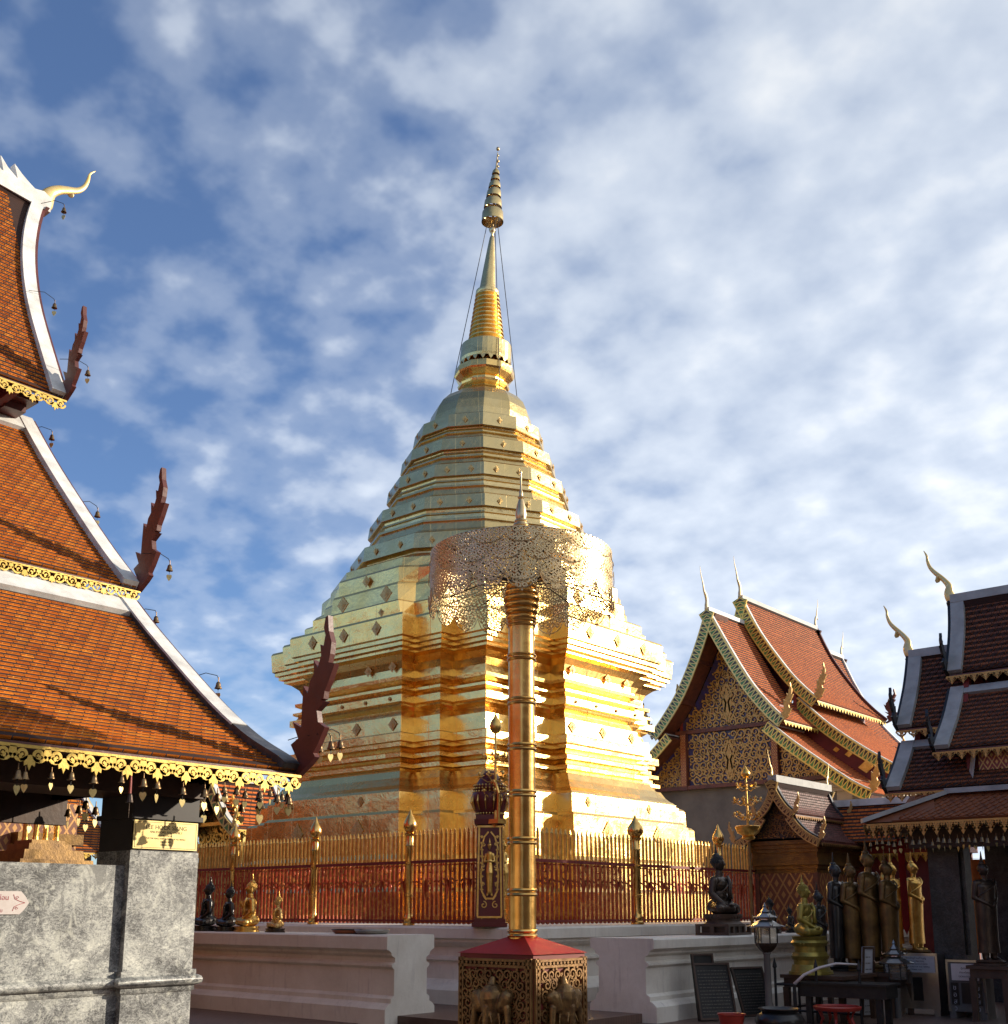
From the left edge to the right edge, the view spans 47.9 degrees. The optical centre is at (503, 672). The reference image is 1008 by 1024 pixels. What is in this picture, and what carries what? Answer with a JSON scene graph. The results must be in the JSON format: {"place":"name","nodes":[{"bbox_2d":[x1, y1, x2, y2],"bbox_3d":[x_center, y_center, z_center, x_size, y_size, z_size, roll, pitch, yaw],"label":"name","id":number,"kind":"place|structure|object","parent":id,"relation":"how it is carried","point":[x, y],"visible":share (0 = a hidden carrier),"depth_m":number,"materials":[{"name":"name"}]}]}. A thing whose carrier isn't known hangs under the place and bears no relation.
{"place":"outdoors","nodes":[
{"label":"outdoors","id":0,"kind":"place"},
{"bbox_2d":[0,824,92,863],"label":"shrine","id":1,"kind":"object","parent":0,"point":[34,849],"visible":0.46,"depth_m":17.61,"materials":[{"name":"gold metal"}]},
{"bbox_2d":[194,919,755,1004],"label":"fence plinth","id":2,"kind":"structure","parent":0,"point":[451,940],"depth_m":18.66,"materials":[{"name":"white paint"}]},
{"bbox_2d":[195,809,475,924],"bbox_3d":[-3.744,3.704,21.242,9.226,1.970,0.236,-10,-15,39],"label":"gilded fence","id":3,"kind":"object","parent":2,"relation":"on","point":[312,886],"visible":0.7,"depth_m":20.45,"materials":[{"name":"gold metal"}]},
{"bbox_2d":[217,147,708,923],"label":"golden chedi","id":4,"kind":"structure","parent":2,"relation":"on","point":[417,697],"depth_m":26.16,"materials":[{"name":"gold metal"}]},
{"bbox_2d":[470,770,508,926],"bbox_3d":[-0.224,2.796,18.139,0.651,2.479,0.634,0,-12,1],"label":"gatepost","id":5,"kind":"object","parent":2,"relation":"on","point":[492,873],"visible":0.96,"depth_m":17.90,"materials":[{"name":"red paint"}]},
{"bbox_2d":[478,713,507,826],"bbox_3d":[-0.131,1.557,18.203,0.568,1.840,0.587,-10,-15,39],"label":"golden tree","id":6,"kind":"object","parent":5,"relation":"on","point":[495,725],"visible":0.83,"depth_m":18.13,"materials":[{"name":"gold metal"}]},
{"bbox_2d":[536,815,756,924],"bbox_3d":[3.314,3.811,21.753,0.307,1.970,9.344,-10,-15,39],"label":"gilded fence","id":7,"kind":"object","parent":2,"relation":"on","point":[635,833],"visible":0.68,"depth_m":20.62,"materials":[{"name":"gold metal"}]},
{"bbox_2d":[0,0,1007,864],"label":"sky","id":8,"kind":"structure","parent":0,"point":[754,253],"materials":[{"name":"blue"}]},
{"bbox_2d":[189,998,1005,1023],"bbox_3d":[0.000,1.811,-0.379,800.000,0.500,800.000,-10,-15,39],"label":"ground","id":9,"kind":"structure","parent":0,"point":[209,1016],"depth_m":16.84,"materials":[{"name":"grey stone"}]},
{"bbox_2d":[0,804,83,850],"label":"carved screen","id":10,"kind":"object","parent":9,"relation":"on","point":[10,833],"visible":0.19,"depth_m":21.46,"materials":[{"name":"gold metal"}]},
{"bbox_2d":[68,798,100,860],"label":"western hall","id":11,"kind":"structure","parent":9,"relation":"on","point":[91,840],"depth_m":32.71,"materials":[{"name":"orange tile"}]},
{"bbox_2d":[0,155,338,1023],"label":"pavilion","id":12,"kind":"structure","parent":9,"relation":"on","point":[104,687],"depth_m":11.78,"materials":[{"name":"orange tile"}]},
{"bbox_2d":[0,891,28,913],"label":"wall sign","id":13,"kind":"object","parent":12,"relation":"attached to","point":[14,902],"visible":1,"depth_m":10.43,"materials":[{"name":"white"}]},
{"bbox_2d":[12,763,22,794],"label":"wind bell","id":14,"kind":"object","parent":12,"relation":"hanging from","point":[17,775],"visible":1,"depth_m":9.59,"materials":[{"name":"gold metal"}]},
{"bbox_2d":[21,766,28,792],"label":"wind bell","id":15,"kind":"object","parent":12,"relation":"hanging from","point":[24,777],"visible":1,"depth_m":9.63,"materials":[{"name":"gold metal"}]},
{"bbox_2d":[29,290,56,315],"bbox_3d":[-7.335,-5.886,18.024,0.088,0.329,0.490,-11,-16,41],"label":"wind bell","id":16,"kind":"object","parent":12,"relation":"hanging from","point":[54,306],"visible":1,"depth_m":18.15,"materials":[{"name":"gold metal"}]},
{"bbox_2d":[41,426,54,447],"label":"wind bell","id":17,"kind":"object","parent":12,"relation":"hanging from","point":[51,438],"visible":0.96,"depth_m":17.49,"materials":[{"name":"gold metal"}]},
{"bbox_2d":[47,767,54,789],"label":"wind bell","id":18,"kind":"object","parent":12,"relation":"hanging from","point":[51,775],"visible":1,"depth_m":9.80,"materials":[{"name":"gold metal"}]},
{"bbox_2d":[41,200,66,219],"bbox_3d":[-7.333,-7.527,18.481,0.404,0.329,0.089,1,-12,-6],"label":"wind bell","id":19,"kind":"object","parent":12,"relation":"hanging from","point":[63,211],"visible":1,"depth_m":18.48,"materials":[{"name":"gold metal"}]},
{"bbox_2d":[64,804,71,827],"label":"wind bell","id":20,"kind":"object","parent":12,"relation":"hanging from","point":[68,813],"visible":1,"depth_m":13.59,"materials":[{"name":"gold metal"}]},
{"bbox_2d":[67,767,75,792],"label":"wind bell","id":21,"kind":"object","parent":12,"relation":"hanging from","point":[71,778],"visible":1,"depth_m":9.97,"materials":[{"name":"gold metal"}]},
{"bbox_2d":[75,800,82,825],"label":"wind bell","id":22,"kind":"object","parent":12,"relation":"hanging from","point":[78,811],"visible":0.96,"depth_m":13.43,"materials":[{"name":"gold metal"}]},
{"bbox_2d":[81,797,89,820],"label":"wind bell","id":23,"kind":"object","parent":12,"relation":"hanging from","point":[85,806],"visible":0.98,"depth_m":12.97,"materials":[{"name":"gold metal"}]},
{"bbox_2d":[80,361,90,382],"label":"wind bell","id":24,"kind":"object","parent":12,"relation":"hanging from","point":[87,374],"visible":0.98,"depth_m":17.05,"materials":[{"name":"gold metal"}]},
{"bbox_2d":[82,809,89,830],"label":"wind bell","id":25,"kind":"object","parent":12,"relation":"hanging from","point":[85,826],"visible":0.55,"depth_m":14.03,"materials":[{"name":"gold metal"}]},
{"bbox_2d":[83,501,99,523],"bbox_3d":[-5.885,-2.272,16.058,0.089,0.329,0.419,-6,-13,27],"label":"wind bell","id":26,"kind":"object","parent":12,"relation":"hanging from","point":[97,514],"visible":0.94,"depth_m":16.18,"materials":[{"name":"gold metal"}]},
{"bbox_2d":[88,773,98,797],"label":"wind bell","id":27,"kind":"object","parent":12,"relation":"hanging from","point":[93,781],"visible":1,"depth_m":10.15,"materials":[{"name":"gold metal"}]},
{"bbox_2d":[91,801,99,827],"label":"wind bell","id":28,"kind":"object","parent":12,"relation":"hanging from","point":[95,811],"visible":0.98,"depth_m":13.32,"materials":[{"name":"gold metal"}]},
{"bbox_2d":[118,771,124,793],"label":"wind bell","id":29,"kind":"object","parent":12,"relation":"hanging from","point":[121,779],"visible":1,"depth_m":10.32,"materials":[{"name":"gold metal"}]},
{"bbox_2d":[126,776,132,817],"bbox_3d":[-3.432,1.113,10.409,0.070,0.440,0.067,-10,-15,39],"label":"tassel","id":30,"kind":"object","parent":12,"relation":"hanging from","point":[129,799],"visible":1,"depth_m":10.40,"materials":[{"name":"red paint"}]},
{"bbox_2d":[138,772,147,800],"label":"wind bell","id":31,"kind":"object","parent":12,"relation":"hanging from","point":[143,784],"visible":1,"depth_m":10.49,"materials":[{"name":"gold metal"}]},
{"bbox_2d":[144,609,158,623],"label":"wind bell","id":32,"kind":"object","parent":12,"relation":"hanging from","point":[155,620],"visible":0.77,"depth_m":14.75,"materials":[{"name":"gold metal"}]},
{"bbox_2d":[152,780,161,801],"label":"wind bell","id":33,"kind":"object","parent":12,"relation":"hanging from","point":[156,786],"visible":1,"depth_m":10.62,"materials":[{"name":"gold metal"}]},
{"bbox_2d":[142,553,172,580],"bbox_3d":[-4.468,-1.376,14.576,0.088,0.329,0.504,-8,-15,35],"label":"wind bell","id":34,"kind":"object","parent":12,"relation":"hanging from","point":[169,569],"visible":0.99,"depth_m":14.72,"materials":[{"name":"gold metal"}]},
{"bbox_2d":[132,819,197,850],"bbox_3d":[-3.475,1.678,11.657,0.014,0.285,0.750,-10,-15,39],"label":"brass plaque","id":35,"kind":"object","parent":12,"relation":"attached to","point":[149,834],"visible":1,"depth_m":11.64,"materials":[{"name":"metal"}]},
{"bbox_2d":[179,781,186,806],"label":"wind bell","id":36,"kind":"object","parent":12,"relation":"hanging from","point":[182,792],"visible":1,"depth_m":10.82,"materials":[{"name":"gold metal"}]},
{"bbox_2d":[200,799,207,822],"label":"wind bell","id":37,"kind":"object","parent":12,"relation":"hanging from","point":[204,817],"visible":0.57,"depth_m":12.61,"materials":[{"name":"gold metal"}]},
{"bbox_2d":[200,783,208,810],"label":"wind bell","id":38,"kind":"object","parent":12,"relation":"hanging from","point":[204,793],"visible":1,"depth_m":11.01,"materials":[{"name":"gold metal"}]},
{"bbox_2d":[200,673,221,696],"bbox_3d":[-3.592,0.171,13.617,0.408,0.329,0.090,1,-12,-4],"label":"wind bell","id":39,"kind":"object","parent":12,"relation":"hanging from","point":[218,685],"visible":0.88,"depth_m":13.61,"materials":[{"name":"gold metal"}]},
{"bbox_2d":[213,788,220,814],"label":"wind bell","id":40,"kind":"object","parent":12,"relation":"hanging from","point":[216,799],"visible":1,"depth_m":12.45,"materials":[{"name":"gold metal"}]},
{"bbox_2d":[220,793,228,815],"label":"wind bell","id":41,"kind":"object","parent":12,"relation":"hanging from","point":[224,808],"visible":0.69,"depth_m":12.36,"materials":[{"name":"gold metal"}]},
{"bbox_2d":[221,782,227,802],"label":"wind bell","id":42,"kind":"object","parent":12,"relation":"hanging from","point":[224,789],"visible":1,"depth_m":11.14,"materials":[{"name":"gold metal"}]},
{"bbox_2d":[233,786,240,805],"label":"wind bell","id":43,"kind":"object","parent":12,"relation":"hanging from","point":[236,793],"visible":1,"depth_m":11.31,"materials":[{"name":"gold metal"}]},
{"bbox_2d":[237,801,245,823],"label":"wind bell","id":44,"kind":"object","parent":12,"relation":"hanging from","point":[241,809],"visible":0.87,"depth_m":12.20,"materials":[{"name":"gold metal"}]},
{"bbox_2d":[241,787,248,808],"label":"wind bell","id":45,"kind":"object","parent":12,"relation":"hanging from","point":[244,796],"visible":1,"depth_m":11.39,"materials":[{"name":"gold metal"}]},
{"bbox_2d":[255,799,264,824],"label":"wind bell","id":46,"kind":"object","parent":12,"relation":"hanging from","point":[259,818],"visible":0.73,"depth_m":11.92,"materials":[{"name":"gold metal"}]},
{"bbox_2d":[256,786,263,808],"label":"wind bell","id":47,"kind":"object","parent":12,"relation":"hanging from","point":[260,796],"visible":1,"depth_m":11.47,"materials":[{"name":"gold metal"}]},
{"bbox_2d":[273,789,280,814],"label":"wind bell","id":48,"kind":"object","parent":12,"relation":"hanging from","point":[277,800],"visible":1,"depth_m":11.63,"materials":[{"name":"gold metal"}]},
{"bbox_2d":[280,790,284,808],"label":"wind bell","id":49,"kind":"object","parent":12,"relation":"hanging from","point":[282,798],"visible":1,"depth_m":11.72,"materials":[{"name":"gold metal"}]},
{"bbox_2d":[283,792,290,814],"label":"wind bell","id":50,"kind":"object","parent":12,"relation":"hanging from","point":[286,796],"visible":0.41,"depth_m":11.94,"materials":[{"name":"gold metal"}]},
{"bbox_2d":[285,793,292,815],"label":"wind bell","id":51,"kind":"object","parent":12,"relation":"hanging from","point":[288,802],"visible":1,"depth_m":11.78,"materials":[{"name":"gold metal"}]},
{"bbox_2d":[289,737,323,763],"bbox_3d":[-2.132,0.823,12.191,0.390,0.329,0.088,3,-12,-15],"label":"wind bell","id":52,"kind":"object","parent":12,"relation":"hanging from","point":[319,760],"visible":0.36,"depth_m":12.21,"materials":[{"name":"gold metal"}]},
{"bbox_2d":[308,733,334,761],"bbox_3d":[-1.934,0.773,12.001,0.088,0.329,0.383,-8,-14,34],"label":"wind bell","id":53,"kind":"object","parent":12,"relation":"hanging from","point":[330,747],"visible":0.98,"depth_m":12.10,"materials":[{"name":"gold metal"}]},
{"bbox_2d":[316,729,343,760],"bbox_3d":[-1.825,0.753,11.909,0.088,0.329,0.383,-9,-15,36],"label":"wind bell","id":54,"kind":"object","parent":12,"relation":"hanging from","point":[340,746],"visible":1,"depth_m":12.00,"materials":[{"name":"gold metal"}]},
{"bbox_2d":[190,931,433,1023],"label":"balustrade wall","id":55,"kind":"structure","parent":9,"relation":"on","point":[367,978],"depth_m":17.16,"materials":[{"name":"white paint"}]},
{"bbox_2d":[194,878,216,930],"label":"buddha statue","id":56,"kind":"object","parent":55,"relation":"on","point":[206,920],"visible":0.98,"depth_m":19.56,"materials":[{"name":"black paint"}]},
{"bbox_2d":[214,881,235,931],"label":"buddha statue","id":57,"kind":"object","parent":55,"relation":"on","point":[226,922],"visible":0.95,"depth_m":19.19,"materials":[{"name":"black paint"}]},
{"bbox_2d":[234,875,259,931],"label":"buddha statue","id":58,"kind":"object","parent":55,"relation":"on","point":[249,920],"visible":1,"depth_m":18.81,"materials":[{"name":"gold metal"}]},
{"bbox_2d":[265,892,284,931],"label":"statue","id":59,"kind":"object","parent":55,"relation":"on","point":[276,924],"visible":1,"depth_m":18.38,"materials":[{"name":"gold metal"}]},
{"bbox_2d":[331,929,360,933],"bbox_3d":[-2.373,3.962,17.349,0.540,0.068,0.537,-10,-15,39],"label":"tray","id":60,"kind":"object","parent":55,"relation":"on","point":[343,931],"visible":0.71,"depth_m":17.13,"materials":[{"name":"orange metal"}]},
{"bbox_2d":[354,929,389,933],"bbox_3d":[-1.978,3.893,17.019,0.540,0.068,0.537,-10,-15,39],"label":"tray","id":61,"kind":"object","parent":55,"relation":"on","point":[372,931],"visible":0.99,"depth_m":16.83,"materials":[{"name":"metal"}]},
{"bbox_2d":[428,470,614,1023],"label":"ceremonial umbrella","id":62,"kind":"object","parent":9,"relation":"on","point":[521,973],"visible":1,"depth_m":10.20,"materials":[{"name":"gold metal"}]},
{"bbox_2d":[690,953,713,1020],"bbox_3d":[2.999,4.678,16.883,0.380,0.954,0.194,5,-13,-23],"label":"notice board","id":63,"kind":"object","parent":9,"relation":"on","point":[702,958],"visible":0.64,"depth_m":16.99,"materials":[{"name":"metal"}]},
{"bbox_2d":[692,963,736,1020],"bbox_3d":[3.104,4.700,16.718,0.600,0.805,0.244,4,-12,-18],"label":"notice board","id":64,"kind":"object","parent":9,"relation":"on","point":[714,989],"visible":0.96,"depth_m":16.72,"materials":[{"name":"metal"}]},
{"bbox_2d":[717,1012,745,1023],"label":"bucket","id":65,"kind":"object","parent":9,"relation":"on","point":[731,1018],"visible":1,"depth_m":14.57,"materials":[{"name":"red plastic"}]},
{"bbox_2d":[590,929,912,1023],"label":"balustrade wall","id":66,"kind":"structure","parent":9,"relation":"on","point":[649,979],"depth_m":16.93,"materials":[{"name":"white paint"}]},
{"bbox_2d":[695,845,751,935],"bbox_3d":[3.692,3.668,19.187,0.588,1.507,1.006,-8,-14,33],"label":"buddha statue","id":67,"kind":"object","parent":66,"relation":"on","point":[724,918],"visible":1,"depth_m":18.92,"materials":[{"name":"brown metal"}]},
{"bbox_2d":[766,894,781,933],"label":"buddha statue","id":68,"kind":"object","parent":66,"relation":"on","point":[769,903],"visible":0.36,"depth_m":20.41,"materials":[{"name":"black paint"}]},
{"bbox_2d":[785,904,794,932],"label":"buddha statue","id":69,"kind":"object","parent":66,"relation":"on","point":[789,926],"visible":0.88,"depth_m":20.88,"materials":[{"name":"black paint"}]},
{"bbox_2d":[730,966,773,1016],"bbox_3d":[3.794,4.865,17.295,0.600,0.721,0.321,6,-13,-26],"label":"notice board","id":70,"kind":"object","parent":9,"relation":"on","point":[749,983],"visible":0.84,"depth_m":17.30,"materials":[{"name":"metal"}]},
{"bbox_2d":[745,902,785,1005],"bbox_3d":[3.825,4.213,16.489,0.606,1.700,0.526,-5,-13,23],"label":"garden lantern","id":71,"kind":"object","parent":9,"relation":"on","point":[765,926],"visible":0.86,"depth_m":16.45,"materials":[{"name":"grey metal"}]},
{"bbox_2d":[755,1006,804,1023],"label":"urn","id":72,"kind":"object","parent":9,"relation":"on","point":[777,1015],"visible":1,"depth_m":14.52,"materials":[{"name":"black paint"}]},
{"bbox_2d":[772,958,863,1023],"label":"iron railing","id":73,"kind":"object","parent":9,"relation":"on","point":[800,1011],"visible":0.57,"depth_m":16.37,"materials":[{"name":"black metal"}]},
{"bbox_2d":[793,962,856,1011],"bbox_3d":[4.591,4.577,16.169,0.931,0.857,0.059,-2,-12,8],"label":"curved pole","id":74,"kind":"object","parent":9,"relation":"on","point":[799,979],"visible":0.9,"depth_m":16.23,"materials":[{"name":"metal"}]},
{"bbox_2d":[780,972,877,1023],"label":"offering table","id":75,"kind":"object","parent":9,"relation":"on","point":[837,977],"visible":0.45,"depth_m":16.79,"materials":[{"name":"brown wood"}]},
{"bbox_2d":[788,875,833,974],"bbox_3d":[4.576,3.781,17.050,0.598,1.455,0.810,-7,-14,31],"label":"buddha statue","id":76,"kind":"object","parent":75,"relation":"on","point":[809,943],"visible":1,"depth_m":16.78,"materials":[{"name":"gold metal"}]},
{"bbox_2d":[811,883,827,963],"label":"buddha statue","id":77,"kind":"object","parent":75,"relation":"on","point":[821,911],"visible":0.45,"depth_m":17.59,"materials":[{"name":"black paint"}]},
{"bbox_2d":[813,1004,861,1023],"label":"red table","id":78,"kind":"object","parent":9,"relation":"on","point":[833,1008],"visible":1,"depth_m":15.49,"materials":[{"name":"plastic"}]},
{"bbox_2d":[798,980,900,1023],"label":"table","id":79,"kind":"object","parent":9,"relation":"on","point":[880,992],"visible":0.9,"depth_m":15.97,"materials":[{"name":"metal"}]},
{"bbox_2d":[813,971,913,1018],"bbox_3d":[5.573,5.019,17.792,1.450,0.655,0.900,-10,-15,39],"label":"statue stand","id":80,"kind":"object","parent":9,"relation":"on","point":[882,977],"visible":0.29,"depth_m":17.55,"materials":[{"name":"brown wood"}]},
{"bbox_2d":[826,852,848,970],"bbox_3d":[5.304,3.796,18.081,0.518,1.848,0.531,-10,-15,39],"label":"buddha statue","id":81,"kind":"object","parent":80,"relation":"on","point":[835,906],"visible":0.89,"depth_m":17.91,"materials":[{"name":"black paint"}]},
{"bbox_2d":[840,853,861,970],"bbox_3d":[5.529,3.793,18.020,0.526,1.829,0.513,9,-15,-37],"label":"buddha statue","id":82,"kind":"object","parent":80,"relation":"on","point":[849,898],"visible":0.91,"depth_m":17.87,"materials":[{"name":"gold metal"}]},
{"bbox_2d":[857,839,884,971],"bbox_3d":[5.802,3.679,17.993,0.587,2.041,0.572,11,-16,-43],"label":"buddha statue","id":83,"kind":"object","parent":80,"relation":"on","point":[868,879],"visible":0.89,"depth_m":17.83,"materials":[{"name":"gold metal"}]},
{"bbox_2d":[877,850,909,971],"bbox_3d":[6.065,3.745,17.885,0.524,1.868,0.537,-10,-15,39],"label":"buddha statue","id":84,"kind":"object","parent":80,"relation":"on","point":[889,904],"visible":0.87,"depth_m":17.74,"materials":[{"name":"gold metal"}]},
{"bbox_2d":[861,946,874,1016],"bbox_3d":[5.548,4.718,17.294,0.220,1.048,0.167,4,-13,-20],"label":"notice board","id":85,"kind":"object","parent":9,"relation":"on","point":[867,959],"visible":0.55,"depth_m":17.30,"materials":[{"name":"white wood"}]},
{"bbox_2d":[803,795,980,958],"bbox_3d":[8.525,4.682,24.353,3.540,4.000,1.964,-10,-15,39],"label":"statue canopy","id":86,"kind":"object","parent":9,"relation":"on","point":[852,828],"visible":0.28,"depth_m":24.48,"materials":[{"name":"red paint"}]},
{"bbox_2d":[874,940,915,1017],"bbox_3d":[5.930,4.903,17.103,0.606,1.700,0.526,-5,-13,23],"label":"garden lantern","id":87,"kind":"object","parent":9,"relation":"on","point":[895,962],"visible":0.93,"depth_m":17.08,"materials":[{"name":"grey metal"}]},
{"bbox_2d":[900,953,948,1016],"bbox_3d":[6.531,4.863,17.731,0.640,0.935,0.436,-8,-14,35],"label":"donation box","id":88,"kind":"object","parent":9,"relation":"on","point":[928,982],"visible":0.87,"depth_m":17.54,"materials":[{"name":"wood"}]},
{"bbox_2d":[861,551,1007,1015],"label":"pavilion","id":89,"kind":"structure","parent":9,"relation":"on","point":[949,768],"depth_m":18.79,"materials":[{"name":"brown tile"}]},
{"bbox_2d":[895,837,909,933],"bbox_3d":[6.587,3.515,18.700,0.140,1.590,0.100,-10,-15,39],"label":"hanging banner","id":90,"kind":"object","parent":89,"relation":"hanging from","point":[903,892],"visible":1,"depth_m":18.69,"materials":[{"name":"fabric"}]},
{"bbox_2d":[970,858,984,945],"bbox_3d":[8.759,4.640,20.547,0.635,2.524,0.080,-10,-15,39],"label":"draped cloth","id":91,"kind":"object","parent":89,"relation":"hanging from","point":[976,875],"visible":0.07,"depth_m":20.82,"materials":[{"name":"fabric"}]},
{"bbox_2d":[945,959,995,1019],"bbox_3d":[7.059,4.782,17.149,0.560,0.855,0.442,-10,-15,38],"label":"sign board","id":92,"kind":"object","parent":9,"relation":"on","point":[958,987],"visible":0.87,"depth_m":17.03,"materials":[{"name":"metal"}]},
{"bbox_2d":[966,964,1007,1023],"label":"statue stand","id":93,"kind":"object","parent":9,"relation":"on","point":[988,972],"visible":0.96,"depth_m":16.51,"materials":[{"name":"brown wood"}]},
{"bbox_2d":[971,851,1007,965],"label":"buddha statue","id":94,"kind":"object","parent":93,"relation":"on","point":[984,895],"visible":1,"depth_m":16.73,"materials":[{"name":"brown metal"}]},
{"bbox_2d":[397,953,982,1023],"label":"terrace floor","id":95,"kind":"structure","parent":0,"point":[444,1014],"depth_m":16.05,"materials":[{"name":"grey stone"}]},
{"bbox_2d":[195,778,279,917],"bbox_3d":[-7.911,5.597,33.913,2.990,6.120,2.726,-10,-15,39],"label":"shrine","id":96,"kind":"object","parent":95,"relation":"on","point":[214,828],"visible":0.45,"depth_m":33.51,"materials":[{"name":"red tile"}]},
{"bbox_2d":[732,766,761,932],"bbox_3d":[4.692,3.891,21.695,0.615,4.220,0.683,-10,-15,39],"label":"golden tree","id":97,"kind":"object","parent":95,"relation":"on","point":[748,832],"visible":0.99,"depth_m":21.75,"materials":[{"name":"gold metal"}]},
{"bbox_2d":[642,562,915,915],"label":"viharn","id":98,"kind":"structure","parent":95,"relation":"on","point":[754,670],"depth_m":41.47,"materials":[{"name":"red tile"}]},
{"bbox_2d":[728,749,871,931],"bbox_3d":[6.458,4.162,24.316,2.243,4.752,2.937,-10,-15,39],"label":"shrine","id":99,"kind":"object","parent":95,"relation":"on","point":[794,812],"visible":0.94,"depth_m":23.71,"materials":[{"name":"brown wood"}]},
{"bbox_3d":[7.924,5.815,21.821,1.400,0.745,1.000,-10,-15,39],"label":"statue stand","id":100,"kind":"object","parent":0,"visible":0},
{"bbox_2d":[888,854,909,952],"bbox_3d":[7.596,4.507,22.111,0.554,1.925,0.540,9,-15,-37],"label":"buddha statue","id":101,"kind":"object","parent":100,"relation":"on","point":[901,931],"visible":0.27,"depth_m":21.98,"materials":[{"name":"gold metal"}]},
{"bbox_2d":[907,852,930,952],"bbox_3d":[8.019,4.495,22.148,0.565,1.964,0.551,11,-16,-43],"label":"buddha statue","id":102,"kind":"object","parent":100,"relation":"on","point":[916,898],"visible":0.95,"depth_m":21.98,"materials":[{"name":"gold metal"}]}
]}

